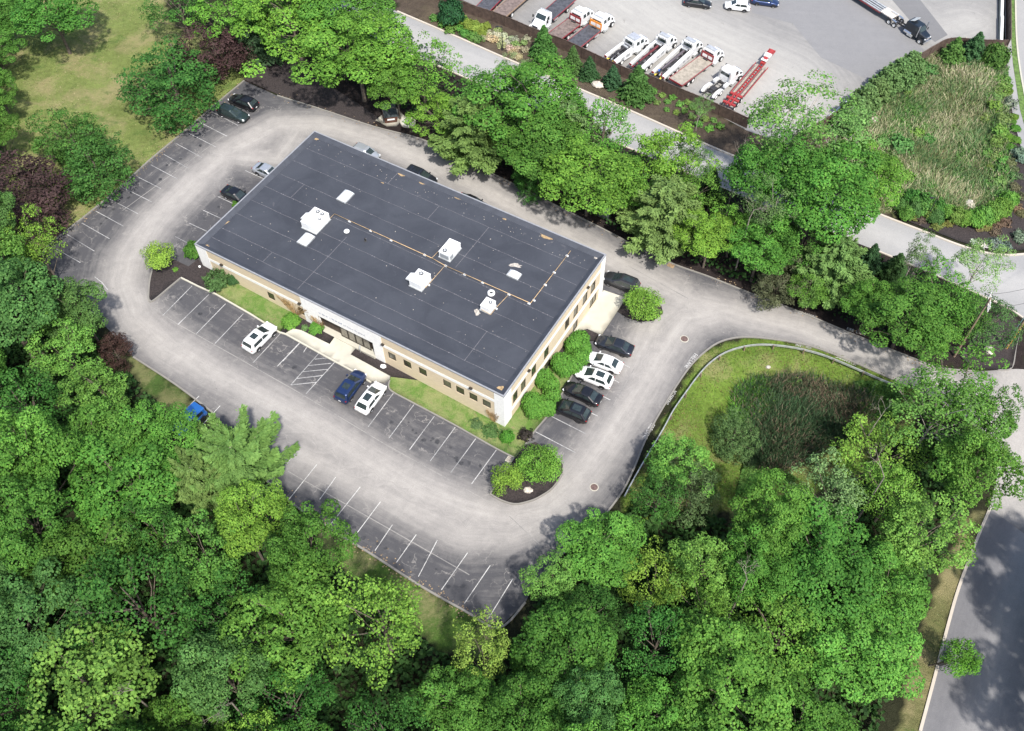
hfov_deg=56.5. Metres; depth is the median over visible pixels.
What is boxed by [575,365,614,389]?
parked car
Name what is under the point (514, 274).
skylight
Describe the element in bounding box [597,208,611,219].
shrub
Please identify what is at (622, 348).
parked car
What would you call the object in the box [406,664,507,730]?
broadleaf tree
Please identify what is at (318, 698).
broadleaf tree
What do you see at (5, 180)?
undergrowth
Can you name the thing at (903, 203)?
shrub
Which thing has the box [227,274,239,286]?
shrub
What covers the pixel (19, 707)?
broadleaf tree
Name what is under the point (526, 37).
flowering shrub
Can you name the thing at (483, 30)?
shrub
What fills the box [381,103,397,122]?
dumpster
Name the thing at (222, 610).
broadleaf tree
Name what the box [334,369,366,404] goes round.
parked car
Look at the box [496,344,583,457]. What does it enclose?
side lawn
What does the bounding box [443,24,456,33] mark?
shrub
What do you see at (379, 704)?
broadleaf tree
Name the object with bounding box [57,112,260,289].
parking lines
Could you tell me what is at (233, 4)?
broadleaf tree
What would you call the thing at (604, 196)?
broadleaf tree
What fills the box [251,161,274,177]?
parked car
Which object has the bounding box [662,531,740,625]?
broadleaf tree
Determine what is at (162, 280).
mulch bed
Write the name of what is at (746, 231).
dead tree
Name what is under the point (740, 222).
broadleaf tree
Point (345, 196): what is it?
skylight
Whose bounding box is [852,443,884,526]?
dead tree
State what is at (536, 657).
broadleaf tree
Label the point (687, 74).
flatbed truck
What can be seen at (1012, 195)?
shrub
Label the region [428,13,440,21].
shrub
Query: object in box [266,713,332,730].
broadleaf tree
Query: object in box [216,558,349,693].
broadleaf tree
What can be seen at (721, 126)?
shrub
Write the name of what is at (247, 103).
parked car
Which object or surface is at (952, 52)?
spruce tree
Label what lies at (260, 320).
kerb
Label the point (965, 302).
broadleaf tree
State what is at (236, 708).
dead tree
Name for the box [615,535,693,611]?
broadleaf tree
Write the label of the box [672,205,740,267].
broadleaf tree
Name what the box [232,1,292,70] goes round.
conifer tree
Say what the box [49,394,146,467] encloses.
broadleaf tree
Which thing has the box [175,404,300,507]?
pine tree
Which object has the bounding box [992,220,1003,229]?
shrub
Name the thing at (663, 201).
pine tree
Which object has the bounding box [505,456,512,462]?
drain grate
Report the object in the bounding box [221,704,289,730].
broadleaf tree
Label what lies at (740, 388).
willow tree
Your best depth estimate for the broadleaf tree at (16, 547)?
87.19 m
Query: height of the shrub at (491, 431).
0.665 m
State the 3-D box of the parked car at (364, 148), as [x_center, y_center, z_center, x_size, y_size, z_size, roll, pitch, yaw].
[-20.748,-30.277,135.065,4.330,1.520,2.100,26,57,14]
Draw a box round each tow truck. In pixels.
[604,32,649,64]
[629,31,677,71]
[651,36,702,79]
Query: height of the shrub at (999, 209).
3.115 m
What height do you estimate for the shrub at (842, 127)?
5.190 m
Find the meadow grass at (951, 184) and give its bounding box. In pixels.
[827,37,1015,213]
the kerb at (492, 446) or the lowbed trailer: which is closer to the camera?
the kerb at (492, 446)
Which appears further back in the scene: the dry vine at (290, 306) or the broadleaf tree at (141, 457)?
the dry vine at (290, 306)
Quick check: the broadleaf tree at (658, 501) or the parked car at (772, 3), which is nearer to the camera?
the broadleaf tree at (658, 501)
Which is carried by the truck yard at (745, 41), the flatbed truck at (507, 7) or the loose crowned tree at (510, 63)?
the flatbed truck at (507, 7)
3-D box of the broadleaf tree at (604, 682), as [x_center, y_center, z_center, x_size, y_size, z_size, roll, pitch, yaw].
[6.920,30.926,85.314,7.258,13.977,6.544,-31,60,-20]
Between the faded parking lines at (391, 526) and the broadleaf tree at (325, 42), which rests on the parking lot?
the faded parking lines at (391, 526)
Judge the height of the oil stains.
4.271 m
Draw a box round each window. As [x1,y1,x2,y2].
[267,292,274,299]
[388,352,395,360]
[403,359,411,368]
[419,367,426,375]
[443,379,450,387]
[456,386,463,394]
[469,392,477,401]
[483,399,490,407]
[513,390,516,402]
[521,379,524,391]
[531,364,535,377]
[544,346,548,359]
[565,317,568,329]
[573,305,577,318]
[582,292,586,305]
[590,281,594,294]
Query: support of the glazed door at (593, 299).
in the office building
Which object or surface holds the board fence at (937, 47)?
on the ground at (436, 616)
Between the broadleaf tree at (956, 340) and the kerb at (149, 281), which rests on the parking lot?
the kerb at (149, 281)
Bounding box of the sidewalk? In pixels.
[286,328,389,382]
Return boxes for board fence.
[438,0,748,127]
[790,37,1008,146]
[1006,0,1011,46]
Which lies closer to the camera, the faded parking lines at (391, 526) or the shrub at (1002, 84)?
the faded parking lines at (391, 526)
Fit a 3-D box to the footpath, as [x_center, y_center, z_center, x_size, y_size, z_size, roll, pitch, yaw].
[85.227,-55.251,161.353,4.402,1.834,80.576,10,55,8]
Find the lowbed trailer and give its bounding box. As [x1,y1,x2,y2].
[721,48,775,110]
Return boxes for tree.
[0,0,34,45]
[0,2,6,35]
[0,29,27,86]
[0,68,17,113]
[0,106,20,162]
[0,149,75,246]
[0,190,16,236]
[0,225,29,303]
[0,252,63,363]
[0,347,6,383]
[0,365,71,439]
[0,405,85,506]
[0,431,16,522]
[0,473,66,574]
[0,554,15,629]
[0,555,96,695]
[0,646,48,730]
[0,713,86,730]
[4,202,67,285]
[8,0,99,53]
[17,615,161,730]
[18,513,163,614]
[23,107,111,175]
[24,308,102,385]
[36,276,107,343]
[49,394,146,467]
[55,363,131,430]
[59,123,135,205]
[59,428,182,543]
[60,545,214,660]
[96,331,132,375]
[109,718,156,730]
[110,399,203,469]
[111,33,221,133]
[112,498,187,571]
[113,682,172,727]
[138,0,210,36]
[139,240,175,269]
[141,684,227,730]
[159,445,234,514]
[161,507,246,601]
[166,22,258,80]
[170,627,270,721]
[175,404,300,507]
[177,566,273,646]
[182,0,264,38]
[200,700,256,730]
[213,478,294,561]
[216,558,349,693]
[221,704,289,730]
[225,641,337,730]
[231,0,332,77]
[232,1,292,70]
[263,0,336,25]
[265,497,359,586]
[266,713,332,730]
[284,0,395,49]
[289,7,420,101]
[313,562,424,690]
[342,686,431,730]
[344,0,395,45]
[366,61,421,119]
[391,31,469,111]
[402,86,455,136]
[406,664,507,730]
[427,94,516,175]
[437,0,466,25]
[450,52,586,150]
[451,604,510,687]
[452,60,526,124]
[477,671,568,730]
[490,105,590,186]
[490,461,523,496]
[494,51,540,88]
[508,598,617,710]
[511,160,547,204]
[514,443,563,484]
[518,548,578,600]
[527,25,558,59]
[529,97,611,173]
[537,133,647,215]
[551,662,625,730]
[552,717,608,730]
[554,507,646,589]
[564,45,583,76]
[565,579,632,641]
[577,56,601,82]
[580,96,636,170]
[601,65,622,91]
[605,674,701,730]
[610,155,654,208]
[615,173,708,265]
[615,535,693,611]
[615,597,693,687]
[616,65,655,109]
[622,283,664,320]
[628,463,688,523]
[634,121,722,182]
[644,430,715,496]
[649,699,720,730]
[650,442,721,527]
[660,561,735,633]
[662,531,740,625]
[669,137,715,182]
[671,607,795,730]
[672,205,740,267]
[675,165,728,216]
[689,93,713,127]
[691,203,755,257]
[695,167,723,205]
[709,404,761,464]
[721,521,795,612]
[723,127,833,217]
[724,213,799,281]
[725,137,746,214]
[726,373,773,425]
[727,555,759,617]
[728,466,813,558]
[729,170,806,248]
[730,581,825,684]
[735,199,770,270]
[742,69,860,176]
[751,253,812,310]
[755,669,859,730]
[758,100,887,190]
[763,138,883,247]
[769,491,886,630]
[771,201,833,271]
[782,446,868,530]
[782,596,925,704]
[784,271,831,308]
[786,230,873,309]
[829,411,933,498]
[830,130,909,211]
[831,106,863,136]
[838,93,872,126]
[839,277,899,333]
[842,535,931,629]
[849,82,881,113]
[851,398,891,465]
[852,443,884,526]
[853,243,880,275]
[854,459,926,526]
[855,275,957,351]
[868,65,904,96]
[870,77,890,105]
[877,253,907,288]
[878,489,981,574]
[879,364,1012,471]
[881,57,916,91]
[893,341,1009,432]
[896,255,985,334]
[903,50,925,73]
[904,228,941,277]
[908,305,965,357]
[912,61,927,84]
[928,425,1023,510]
[928,637,985,677]
[933,285,991,339]
[937,36,966,68]
[951,234,1015,293]
[962,31,985,65]
[962,292,1023,350]
[967,381,1023,439]
[977,42,1012,69]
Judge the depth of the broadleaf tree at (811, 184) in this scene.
117.84 m
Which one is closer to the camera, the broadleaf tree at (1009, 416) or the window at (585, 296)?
the broadleaf tree at (1009, 416)
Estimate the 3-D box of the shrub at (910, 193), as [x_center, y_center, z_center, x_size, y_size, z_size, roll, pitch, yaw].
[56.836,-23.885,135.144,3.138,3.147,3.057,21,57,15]
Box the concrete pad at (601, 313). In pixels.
[574,290,624,334]
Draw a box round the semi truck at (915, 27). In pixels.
[859,0,930,43]
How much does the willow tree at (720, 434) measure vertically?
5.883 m
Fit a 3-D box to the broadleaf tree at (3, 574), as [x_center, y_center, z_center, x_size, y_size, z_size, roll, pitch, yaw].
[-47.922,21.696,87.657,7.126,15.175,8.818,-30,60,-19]
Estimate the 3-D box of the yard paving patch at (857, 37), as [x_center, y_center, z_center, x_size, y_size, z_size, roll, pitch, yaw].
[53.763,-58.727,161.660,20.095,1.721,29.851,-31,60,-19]
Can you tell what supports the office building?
on the ground at (436, 616)
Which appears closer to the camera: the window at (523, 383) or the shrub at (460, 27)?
the window at (523, 383)
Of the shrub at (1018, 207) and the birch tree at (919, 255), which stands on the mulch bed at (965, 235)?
the shrub at (1018, 207)
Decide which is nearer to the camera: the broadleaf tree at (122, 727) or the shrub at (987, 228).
the broadleaf tree at (122, 727)
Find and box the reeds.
[729,367,881,473]
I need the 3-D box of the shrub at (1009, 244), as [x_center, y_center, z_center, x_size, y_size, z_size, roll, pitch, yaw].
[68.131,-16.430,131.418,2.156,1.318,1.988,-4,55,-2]
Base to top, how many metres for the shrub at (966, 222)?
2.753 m
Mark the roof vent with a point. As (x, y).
(491, 292)
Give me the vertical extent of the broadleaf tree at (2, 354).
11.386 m
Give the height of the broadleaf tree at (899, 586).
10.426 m
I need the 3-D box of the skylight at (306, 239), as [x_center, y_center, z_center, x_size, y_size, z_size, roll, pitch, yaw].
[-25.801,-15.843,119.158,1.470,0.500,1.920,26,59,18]
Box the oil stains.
[84,144,610,588]
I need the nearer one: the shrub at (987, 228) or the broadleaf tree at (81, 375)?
the broadleaf tree at (81, 375)
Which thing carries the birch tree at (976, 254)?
on the ground at (436, 616)
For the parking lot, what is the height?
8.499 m
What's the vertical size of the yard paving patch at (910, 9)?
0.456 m
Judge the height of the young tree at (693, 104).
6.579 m
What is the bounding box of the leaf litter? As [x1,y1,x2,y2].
[38,83,970,636]
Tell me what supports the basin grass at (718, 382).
on the ground at (436, 616)
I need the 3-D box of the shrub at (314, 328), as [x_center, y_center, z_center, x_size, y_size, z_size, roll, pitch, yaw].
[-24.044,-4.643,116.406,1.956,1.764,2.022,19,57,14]
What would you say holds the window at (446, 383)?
in the office building
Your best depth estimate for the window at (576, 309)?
116.30 m
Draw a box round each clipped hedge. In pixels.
[521,368,561,419]
[550,329,591,377]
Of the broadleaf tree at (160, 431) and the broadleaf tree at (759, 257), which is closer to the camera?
the broadleaf tree at (160, 431)
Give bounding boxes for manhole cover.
[590,483,598,490]
[680,335,688,341]
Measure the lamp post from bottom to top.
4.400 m
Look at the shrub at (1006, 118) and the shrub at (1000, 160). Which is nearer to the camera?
the shrub at (1000, 160)
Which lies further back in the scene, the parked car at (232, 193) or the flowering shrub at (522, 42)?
the flowering shrub at (522, 42)
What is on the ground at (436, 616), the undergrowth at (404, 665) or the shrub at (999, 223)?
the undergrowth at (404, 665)
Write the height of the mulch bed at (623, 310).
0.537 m
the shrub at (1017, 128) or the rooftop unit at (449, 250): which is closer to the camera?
the rooftop unit at (449, 250)
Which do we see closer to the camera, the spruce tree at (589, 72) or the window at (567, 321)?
the window at (567, 321)
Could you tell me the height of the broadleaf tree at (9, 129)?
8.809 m
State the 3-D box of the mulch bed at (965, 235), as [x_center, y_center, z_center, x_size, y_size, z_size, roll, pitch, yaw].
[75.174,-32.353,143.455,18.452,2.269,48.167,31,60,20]
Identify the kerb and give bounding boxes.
[43,80,244,277]
[133,356,213,412]
[148,267,152,296]
[148,277,180,302]
[181,277,371,382]
[267,481,525,628]
[277,95,975,371]
[388,380,513,457]
[397,11,1023,255]
[411,54,529,105]
[490,473,562,504]
[525,342,585,443]
[598,336,975,524]
[615,141,793,217]
[869,247,1022,318]
[919,508,991,730]
[998,338,1018,370]
[1015,0,1023,92]
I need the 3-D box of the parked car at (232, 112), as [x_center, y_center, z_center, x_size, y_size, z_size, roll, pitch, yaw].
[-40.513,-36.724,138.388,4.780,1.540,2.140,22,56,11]
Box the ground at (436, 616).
[0,0,1023,730]
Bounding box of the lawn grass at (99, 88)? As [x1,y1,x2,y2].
[1,0,238,245]
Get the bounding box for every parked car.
[173,402,207,436]
[216,103,249,123]
[220,184,246,201]
[228,93,259,111]
[241,321,276,353]
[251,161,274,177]
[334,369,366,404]
[352,142,380,157]
[354,381,386,414]
[406,164,437,181]
[461,192,484,202]
[555,398,591,423]
[562,381,603,406]
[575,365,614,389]
[587,351,623,374]
[595,335,634,357]
[604,271,640,293]
[683,0,711,9]
[724,0,749,12]
[751,0,778,7]
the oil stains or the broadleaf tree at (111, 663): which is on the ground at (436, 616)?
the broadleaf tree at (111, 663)
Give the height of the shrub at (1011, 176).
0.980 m
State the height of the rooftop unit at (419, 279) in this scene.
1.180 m
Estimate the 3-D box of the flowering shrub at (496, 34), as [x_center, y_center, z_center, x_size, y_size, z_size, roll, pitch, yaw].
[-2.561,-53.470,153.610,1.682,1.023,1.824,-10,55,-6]
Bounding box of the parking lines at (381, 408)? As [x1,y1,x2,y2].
[164,286,585,483]
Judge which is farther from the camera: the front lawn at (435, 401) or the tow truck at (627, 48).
the tow truck at (627, 48)
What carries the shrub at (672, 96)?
on the ground at (436, 616)
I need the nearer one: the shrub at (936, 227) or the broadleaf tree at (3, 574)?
the broadleaf tree at (3, 574)
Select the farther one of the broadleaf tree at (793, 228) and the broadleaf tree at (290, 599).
the broadleaf tree at (793, 228)
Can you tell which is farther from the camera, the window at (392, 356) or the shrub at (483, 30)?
the shrub at (483, 30)
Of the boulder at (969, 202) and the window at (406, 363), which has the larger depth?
the boulder at (969, 202)
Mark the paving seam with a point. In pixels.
(364, 431)
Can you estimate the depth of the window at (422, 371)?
111.23 m
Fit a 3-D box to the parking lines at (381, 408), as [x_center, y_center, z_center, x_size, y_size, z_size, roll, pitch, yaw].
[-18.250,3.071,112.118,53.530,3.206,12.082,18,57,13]
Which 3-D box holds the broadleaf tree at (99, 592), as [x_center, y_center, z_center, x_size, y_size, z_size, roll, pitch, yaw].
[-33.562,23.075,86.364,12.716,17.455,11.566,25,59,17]
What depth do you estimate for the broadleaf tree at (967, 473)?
98.11 m
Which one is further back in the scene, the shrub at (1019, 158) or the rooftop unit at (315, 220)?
the shrub at (1019, 158)
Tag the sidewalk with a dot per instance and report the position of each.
(337, 350)
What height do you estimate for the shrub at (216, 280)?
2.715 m
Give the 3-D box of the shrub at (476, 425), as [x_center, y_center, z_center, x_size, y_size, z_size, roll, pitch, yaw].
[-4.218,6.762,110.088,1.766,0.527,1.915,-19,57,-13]
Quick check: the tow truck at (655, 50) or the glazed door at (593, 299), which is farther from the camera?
the tow truck at (655, 50)
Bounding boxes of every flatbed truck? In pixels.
[476,0,500,10]
[493,0,525,17]
[529,0,575,29]
[548,5,593,39]
[567,11,614,47]
[669,44,724,86]
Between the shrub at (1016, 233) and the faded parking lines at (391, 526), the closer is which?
the faded parking lines at (391, 526)
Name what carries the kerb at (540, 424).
on the parking lot
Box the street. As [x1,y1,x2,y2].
[922,510,1023,730]
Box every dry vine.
[275,295,306,314]
[307,315,324,326]
[486,409,497,421]
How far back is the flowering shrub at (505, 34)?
153.44 m
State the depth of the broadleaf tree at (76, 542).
88.67 m
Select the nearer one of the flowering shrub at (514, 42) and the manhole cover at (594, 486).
the manhole cover at (594, 486)
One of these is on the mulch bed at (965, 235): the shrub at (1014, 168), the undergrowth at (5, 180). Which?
the shrub at (1014, 168)
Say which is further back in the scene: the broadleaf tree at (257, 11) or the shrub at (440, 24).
the shrub at (440, 24)
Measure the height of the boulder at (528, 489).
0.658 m
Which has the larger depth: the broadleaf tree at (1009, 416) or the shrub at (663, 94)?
the shrub at (663, 94)
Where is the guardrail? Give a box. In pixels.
[624,344,897,496]
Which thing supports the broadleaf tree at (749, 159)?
on the ground at (436, 616)
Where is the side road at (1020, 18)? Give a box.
[1016,0,1023,83]
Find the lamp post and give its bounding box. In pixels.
[495,26,503,50]
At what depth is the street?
98.27 m
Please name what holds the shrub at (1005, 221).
on the mulch bed at (965, 235)
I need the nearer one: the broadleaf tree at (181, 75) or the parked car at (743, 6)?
the broadleaf tree at (181, 75)
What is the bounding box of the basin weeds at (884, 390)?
[735,372,902,495]
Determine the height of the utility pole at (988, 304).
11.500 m
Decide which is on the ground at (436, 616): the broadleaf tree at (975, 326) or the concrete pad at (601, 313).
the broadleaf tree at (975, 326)
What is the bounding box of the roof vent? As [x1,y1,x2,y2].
[487,289,494,295]
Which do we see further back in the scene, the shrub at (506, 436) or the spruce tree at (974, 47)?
the spruce tree at (974, 47)
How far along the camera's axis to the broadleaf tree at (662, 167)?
124.97 m
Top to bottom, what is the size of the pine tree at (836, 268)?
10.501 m
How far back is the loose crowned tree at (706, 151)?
126.37 m
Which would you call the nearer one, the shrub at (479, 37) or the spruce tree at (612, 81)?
the spruce tree at (612, 81)
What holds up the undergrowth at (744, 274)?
on the ground at (436, 616)
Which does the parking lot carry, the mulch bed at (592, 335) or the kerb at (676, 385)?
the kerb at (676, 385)
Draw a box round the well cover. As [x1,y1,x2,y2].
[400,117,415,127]
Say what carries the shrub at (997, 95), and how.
on the ground at (436, 616)
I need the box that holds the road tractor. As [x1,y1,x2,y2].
[701,63,742,99]
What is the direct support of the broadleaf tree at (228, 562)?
on the ground at (436, 616)
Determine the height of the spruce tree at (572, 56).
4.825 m
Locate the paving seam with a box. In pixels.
[123,137,687,574]
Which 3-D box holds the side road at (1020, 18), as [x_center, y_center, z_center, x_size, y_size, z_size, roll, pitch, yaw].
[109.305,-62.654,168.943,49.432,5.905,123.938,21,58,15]
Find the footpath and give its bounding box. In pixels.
[1005,0,1023,146]
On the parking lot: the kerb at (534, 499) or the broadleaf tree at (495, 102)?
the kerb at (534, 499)
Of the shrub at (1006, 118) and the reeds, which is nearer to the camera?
the reeds
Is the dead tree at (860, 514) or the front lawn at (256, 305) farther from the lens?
the front lawn at (256, 305)
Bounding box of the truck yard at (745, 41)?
[464,0,997,141]
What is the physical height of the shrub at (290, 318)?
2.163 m
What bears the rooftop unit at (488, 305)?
on the office building
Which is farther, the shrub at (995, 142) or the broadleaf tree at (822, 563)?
the shrub at (995, 142)
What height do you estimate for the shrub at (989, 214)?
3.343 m
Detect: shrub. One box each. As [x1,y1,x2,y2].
[182,240,198,259]
[201,268,230,291]
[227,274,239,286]
[280,312,302,329]
[301,324,307,330]
[308,322,323,335]
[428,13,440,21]
[438,21,446,28]
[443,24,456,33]
[454,24,462,31]
[457,16,468,24]
[458,28,468,37]
[463,18,473,28]
[465,31,476,41]
[468,19,483,32]
[468,417,482,429]
[470,34,484,43]
[476,27,487,35]
[481,422,502,440]
[482,21,491,29]
[486,32,493,41]
[490,35,498,42]
[492,27,502,32]
[492,29,500,37]
[497,41,505,48]
[499,429,514,444]
[500,32,507,37]
[504,43,514,52]
[510,40,519,47]
[511,35,518,43]
[512,52,523,59]
[517,427,534,441]
[520,39,526,45]
[521,34,530,41]
[521,46,529,52]
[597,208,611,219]
[657,92,665,97]
[664,98,671,103]
[668,94,677,99]
[675,100,684,106]
[681,107,688,113]
[688,113,696,119]
[693,121,702,127]
[700,115,708,122]
[704,123,713,132]
[709,117,717,122]
[715,121,724,129]
[871,180,888,195]
[873,133,890,149]
[879,149,898,163]
[887,133,914,154]
[889,161,907,177]
[893,198,909,210]
[897,205,914,220]
[901,168,915,182]
[902,188,920,203]
[908,201,921,217]
[910,126,924,138]
[911,190,936,216]
[917,216,927,224]
[918,122,928,129]
[920,133,936,144]
[923,203,938,217]
[926,64,938,76]
[926,207,945,224]
[928,124,937,132]
[929,223,943,231]
[935,199,948,212]
[944,204,955,219]
[945,220,954,227]
[947,206,966,224]
[959,209,975,226]
[968,208,986,228]
[975,205,995,226]
[978,147,992,158]
[980,112,991,123]
[982,223,992,231]
[985,200,1003,222]
[986,99,1002,113]
[986,237,1002,249]
[987,137,1003,151]
[987,150,1005,163]
[988,175,1006,188]
[988,226,1001,236]
[990,91,1003,100]
[990,134,1008,147]
[990,189,1002,197]
[991,124,1008,138]
[991,124,1009,134]
[992,152,1008,163]
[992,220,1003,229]
[993,163,1010,173]
[993,197,1014,218]
[994,81,1012,90]
[994,87,1011,97]
[994,111,1012,123]
[996,74,1012,85]
[998,190,1020,206]
[1000,217,1011,227]
[1000,241,1012,252]
[1001,95,1019,109]
[1005,133,1015,141]
[1006,143,1016,149]
[1006,158,1016,165]
[1007,170,1016,180]
[1009,145,1023,157]
[1009,181,1021,191]
[1010,124,1020,131]
[1010,136,1021,143]
[1010,165,1019,171]
[1011,113,1019,119]
[1011,228,1023,244]
[1013,204,1023,212]
[1014,173,1023,179]
[1014,209,1023,217]
[1015,152,1023,163]
[1016,190,1023,200]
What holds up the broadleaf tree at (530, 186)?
on the ground at (436, 616)
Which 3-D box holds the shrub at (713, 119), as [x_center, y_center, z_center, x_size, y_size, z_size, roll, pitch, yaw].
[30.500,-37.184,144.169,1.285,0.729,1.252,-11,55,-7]
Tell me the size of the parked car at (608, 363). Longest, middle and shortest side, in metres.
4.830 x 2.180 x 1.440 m
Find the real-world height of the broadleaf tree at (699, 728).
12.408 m
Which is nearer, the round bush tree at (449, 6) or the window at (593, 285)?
the window at (593, 285)
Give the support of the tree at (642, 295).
on the mulch bed at (623, 310)
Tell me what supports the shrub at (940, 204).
on the ground at (436, 616)
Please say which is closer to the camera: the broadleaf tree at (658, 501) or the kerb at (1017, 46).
the broadleaf tree at (658, 501)
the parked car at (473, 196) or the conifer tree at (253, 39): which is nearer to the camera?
the parked car at (473, 196)
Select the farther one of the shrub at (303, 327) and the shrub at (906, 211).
the shrub at (906, 211)
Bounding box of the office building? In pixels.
[194,131,605,426]
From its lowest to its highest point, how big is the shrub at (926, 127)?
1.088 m
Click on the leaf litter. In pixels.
(314, 509)
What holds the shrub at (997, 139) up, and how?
on the ground at (436, 616)
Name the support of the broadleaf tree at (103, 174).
on the ground at (436, 616)
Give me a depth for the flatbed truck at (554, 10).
155.17 m
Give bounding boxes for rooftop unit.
[300,207,330,234]
[406,269,431,291]
[438,238,461,261]
[479,297,496,314]
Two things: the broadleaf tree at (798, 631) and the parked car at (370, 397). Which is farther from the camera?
the parked car at (370, 397)
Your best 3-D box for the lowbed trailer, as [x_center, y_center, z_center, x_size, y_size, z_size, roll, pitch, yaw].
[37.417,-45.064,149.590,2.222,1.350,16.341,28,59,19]
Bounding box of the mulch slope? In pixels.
[242,60,377,124]
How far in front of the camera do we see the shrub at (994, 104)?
149.21 m
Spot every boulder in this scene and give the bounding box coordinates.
[523,487,532,492]
[591,81,602,88]
[965,199,974,208]
[984,345,992,354]
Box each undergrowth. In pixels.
[0,16,24,241]
[0,253,965,730]
[299,18,986,343]
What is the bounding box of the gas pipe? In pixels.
[330,214,569,314]
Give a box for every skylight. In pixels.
[297,232,314,246]
[336,189,354,203]
[506,269,521,280]
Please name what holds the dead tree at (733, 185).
on the ground at (436, 616)
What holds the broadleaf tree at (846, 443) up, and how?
on the ground at (436, 616)
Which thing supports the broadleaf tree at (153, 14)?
on the ground at (436, 616)
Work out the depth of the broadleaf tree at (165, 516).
90.34 m
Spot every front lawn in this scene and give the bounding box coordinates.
[216,283,291,331]
[389,377,512,455]
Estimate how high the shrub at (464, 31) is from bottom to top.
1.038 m
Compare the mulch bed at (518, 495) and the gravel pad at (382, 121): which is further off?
the gravel pad at (382, 121)
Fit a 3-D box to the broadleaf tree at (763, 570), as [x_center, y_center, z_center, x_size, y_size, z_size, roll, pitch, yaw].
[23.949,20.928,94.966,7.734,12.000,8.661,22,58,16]
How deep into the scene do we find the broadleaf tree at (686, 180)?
125.90 m
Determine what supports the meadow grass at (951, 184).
on the ground at (436, 616)
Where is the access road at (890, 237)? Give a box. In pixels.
[310,1,1023,316]
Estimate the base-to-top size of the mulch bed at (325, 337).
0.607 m
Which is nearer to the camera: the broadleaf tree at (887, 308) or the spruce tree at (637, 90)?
the broadleaf tree at (887, 308)
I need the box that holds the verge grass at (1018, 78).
[1011,0,1023,121]
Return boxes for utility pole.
[953,292,991,356]
[1004,317,1023,348]
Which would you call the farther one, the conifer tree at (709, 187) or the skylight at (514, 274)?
the conifer tree at (709, 187)
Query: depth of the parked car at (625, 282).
122.69 m
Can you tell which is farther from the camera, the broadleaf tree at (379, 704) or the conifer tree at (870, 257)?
the conifer tree at (870, 257)
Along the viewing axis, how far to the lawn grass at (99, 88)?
142.13 m
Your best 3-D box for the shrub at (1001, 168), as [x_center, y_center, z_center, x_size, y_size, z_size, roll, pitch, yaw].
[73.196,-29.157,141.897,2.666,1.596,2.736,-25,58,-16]
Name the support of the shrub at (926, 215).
on the ground at (436, 616)
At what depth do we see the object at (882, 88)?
145.83 m
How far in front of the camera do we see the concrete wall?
163.10 m
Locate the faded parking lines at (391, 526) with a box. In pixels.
[192,343,629,614]
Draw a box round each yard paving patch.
[751,0,923,78]
[893,0,946,41]
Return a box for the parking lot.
[45,81,1023,625]
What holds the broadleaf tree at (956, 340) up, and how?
on the ground at (436, 616)
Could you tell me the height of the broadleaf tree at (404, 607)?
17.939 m
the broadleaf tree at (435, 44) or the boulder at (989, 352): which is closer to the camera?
the boulder at (989, 352)
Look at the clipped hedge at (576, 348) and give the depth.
114.50 m
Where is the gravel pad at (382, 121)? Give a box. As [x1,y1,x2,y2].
[376,109,404,126]
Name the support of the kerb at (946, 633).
on the street
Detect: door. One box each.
[347,330,355,342]
[589,293,595,308]
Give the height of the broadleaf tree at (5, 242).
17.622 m
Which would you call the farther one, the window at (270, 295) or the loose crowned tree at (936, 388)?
the window at (270, 295)
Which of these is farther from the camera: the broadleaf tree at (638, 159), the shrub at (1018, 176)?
the shrub at (1018, 176)
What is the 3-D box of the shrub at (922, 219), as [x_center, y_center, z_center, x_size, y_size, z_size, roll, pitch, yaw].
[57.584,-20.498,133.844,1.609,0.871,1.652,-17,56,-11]
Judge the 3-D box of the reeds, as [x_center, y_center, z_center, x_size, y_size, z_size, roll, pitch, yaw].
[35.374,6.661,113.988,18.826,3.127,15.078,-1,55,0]
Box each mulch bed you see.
[149,256,226,299]
[281,317,333,343]
[351,349,416,379]
[491,442,562,502]
[559,329,599,352]
[618,299,662,321]
[892,64,1023,251]
[960,312,1018,369]
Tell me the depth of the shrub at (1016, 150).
143.06 m
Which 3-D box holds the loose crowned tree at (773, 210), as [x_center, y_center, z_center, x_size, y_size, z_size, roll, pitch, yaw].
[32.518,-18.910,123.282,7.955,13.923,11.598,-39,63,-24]
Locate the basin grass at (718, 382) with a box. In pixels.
[623,338,924,522]
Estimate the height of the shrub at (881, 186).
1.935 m
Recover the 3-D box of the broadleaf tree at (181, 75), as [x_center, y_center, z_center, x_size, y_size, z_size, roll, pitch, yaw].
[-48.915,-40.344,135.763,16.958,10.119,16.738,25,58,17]
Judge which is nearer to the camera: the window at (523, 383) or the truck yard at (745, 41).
the window at (523, 383)
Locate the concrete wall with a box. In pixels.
[999,0,1003,39]

